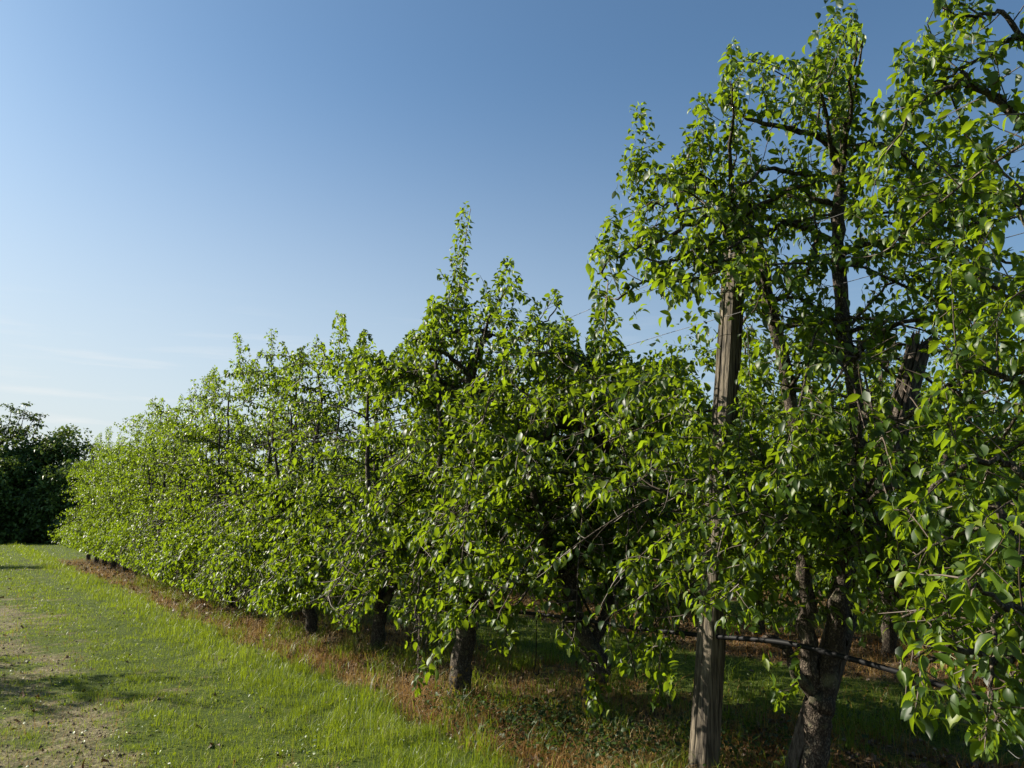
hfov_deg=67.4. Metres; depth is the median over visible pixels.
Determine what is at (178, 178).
sky
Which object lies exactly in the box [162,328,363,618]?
pear tree
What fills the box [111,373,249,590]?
pear tree
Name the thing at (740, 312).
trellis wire
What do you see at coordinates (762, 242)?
trellis wire
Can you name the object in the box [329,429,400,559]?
pear tree
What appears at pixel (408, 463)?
pear tree
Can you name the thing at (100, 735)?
soil clods
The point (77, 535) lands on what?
pear tree
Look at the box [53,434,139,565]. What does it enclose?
pear tree
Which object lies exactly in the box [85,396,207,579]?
pear tree
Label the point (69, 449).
woodland tree
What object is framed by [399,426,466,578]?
pear tree
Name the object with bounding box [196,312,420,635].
pear tree
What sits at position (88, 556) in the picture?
pear tree
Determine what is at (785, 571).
pear tree
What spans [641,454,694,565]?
pear tree
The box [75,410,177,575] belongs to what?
pear tree
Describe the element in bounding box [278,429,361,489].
pear tree
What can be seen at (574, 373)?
pear tree
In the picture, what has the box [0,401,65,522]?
woodland tree
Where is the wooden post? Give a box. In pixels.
[688,245,746,767]
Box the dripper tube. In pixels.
[533,620,538,674]
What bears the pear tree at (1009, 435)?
on the ground at (238, 718)
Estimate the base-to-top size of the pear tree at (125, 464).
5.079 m
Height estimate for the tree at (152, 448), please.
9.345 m
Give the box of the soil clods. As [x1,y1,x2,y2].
[0,591,987,767]
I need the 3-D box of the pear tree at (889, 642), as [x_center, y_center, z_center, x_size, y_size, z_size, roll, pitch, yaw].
[4.546,1.355,9.579,3.173,4.054,2.910,0,-10,3]
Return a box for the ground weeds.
[0,583,1017,767]
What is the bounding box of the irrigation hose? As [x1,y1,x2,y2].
[226,562,1023,709]
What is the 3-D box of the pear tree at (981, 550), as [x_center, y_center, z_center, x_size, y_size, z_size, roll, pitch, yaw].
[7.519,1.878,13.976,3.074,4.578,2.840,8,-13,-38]
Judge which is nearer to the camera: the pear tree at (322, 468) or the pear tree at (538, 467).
the pear tree at (538, 467)
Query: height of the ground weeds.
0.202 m
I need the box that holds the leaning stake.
[784,327,932,767]
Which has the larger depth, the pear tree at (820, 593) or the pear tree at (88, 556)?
the pear tree at (88, 556)
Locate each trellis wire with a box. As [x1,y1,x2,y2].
[142,148,1023,457]
[169,233,1022,464]
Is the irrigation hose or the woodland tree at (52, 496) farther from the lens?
the woodland tree at (52, 496)
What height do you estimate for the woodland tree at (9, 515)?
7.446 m
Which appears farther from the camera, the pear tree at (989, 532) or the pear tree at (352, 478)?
the pear tree at (352, 478)
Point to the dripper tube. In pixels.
(536, 650)
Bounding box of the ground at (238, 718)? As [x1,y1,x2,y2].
[0,537,1023,767]
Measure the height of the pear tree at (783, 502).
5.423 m
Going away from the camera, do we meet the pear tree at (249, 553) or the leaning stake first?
the leaning stake
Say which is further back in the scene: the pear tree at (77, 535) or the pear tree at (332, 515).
the pear tree at (77, 535)
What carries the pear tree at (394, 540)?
on the ground at (238, 718)
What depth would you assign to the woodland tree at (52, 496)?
52.36 m
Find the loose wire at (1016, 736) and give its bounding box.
[994,710,1023,758]
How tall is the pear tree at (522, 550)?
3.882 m
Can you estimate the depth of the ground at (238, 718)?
7.40 m
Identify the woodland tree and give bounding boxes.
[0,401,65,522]
[0,451,47,543]
[2,423,121,537]
[3,453,108,543]
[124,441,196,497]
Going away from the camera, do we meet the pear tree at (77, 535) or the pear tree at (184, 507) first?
the pear tree at (184, 507)
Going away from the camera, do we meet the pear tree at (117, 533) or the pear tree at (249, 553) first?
the pear tree at (249, 553)
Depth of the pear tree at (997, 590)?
3.08 m
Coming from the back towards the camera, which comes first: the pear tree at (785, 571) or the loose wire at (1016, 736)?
the pear tree at (785, 571)
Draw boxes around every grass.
[0,554,1023,767]
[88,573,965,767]
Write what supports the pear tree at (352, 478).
on the ground at (238, 718)
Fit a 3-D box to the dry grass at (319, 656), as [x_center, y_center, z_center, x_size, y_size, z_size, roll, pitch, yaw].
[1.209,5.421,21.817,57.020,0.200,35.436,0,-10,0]
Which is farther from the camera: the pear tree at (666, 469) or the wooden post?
the pear tree at (666, 469)
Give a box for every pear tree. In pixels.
[47,433,121,560]
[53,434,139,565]
[55,426,139,562]
[61,434,154,568]
[65,413,160,571]
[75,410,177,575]
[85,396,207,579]
[94,394,226,584]
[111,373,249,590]
[120,365,276,599]
[129,357,303,606]
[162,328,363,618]
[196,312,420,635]
[244,310,506,654]
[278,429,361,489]
[288,201,611,697]
[295,459,372,508]
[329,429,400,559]
[349,452,445,582]
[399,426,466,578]
[406,279,773,727]
[434,455,550,597]
[491,388,630,600]
[527,0,1023,767]
[553,421,732,618]
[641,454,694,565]
[648,321,839,635]
[682,426,792,582]
[763,415,847,599]
[766,347,1018,657]
[821,0,1023,762]
[869,364,1000,578]
[920,301,1023,667]
[961,398,1023,622]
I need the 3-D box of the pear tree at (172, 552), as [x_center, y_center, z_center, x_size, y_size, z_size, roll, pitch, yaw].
[-5.321,1.905,14.570,3.160,4.686,3.061,0,-10,0]
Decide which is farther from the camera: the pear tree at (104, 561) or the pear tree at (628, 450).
the pear tree at (104, 561)
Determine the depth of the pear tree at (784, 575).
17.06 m
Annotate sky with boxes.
[0,0,1023,515]
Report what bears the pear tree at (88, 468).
on the ground at (238, 718)

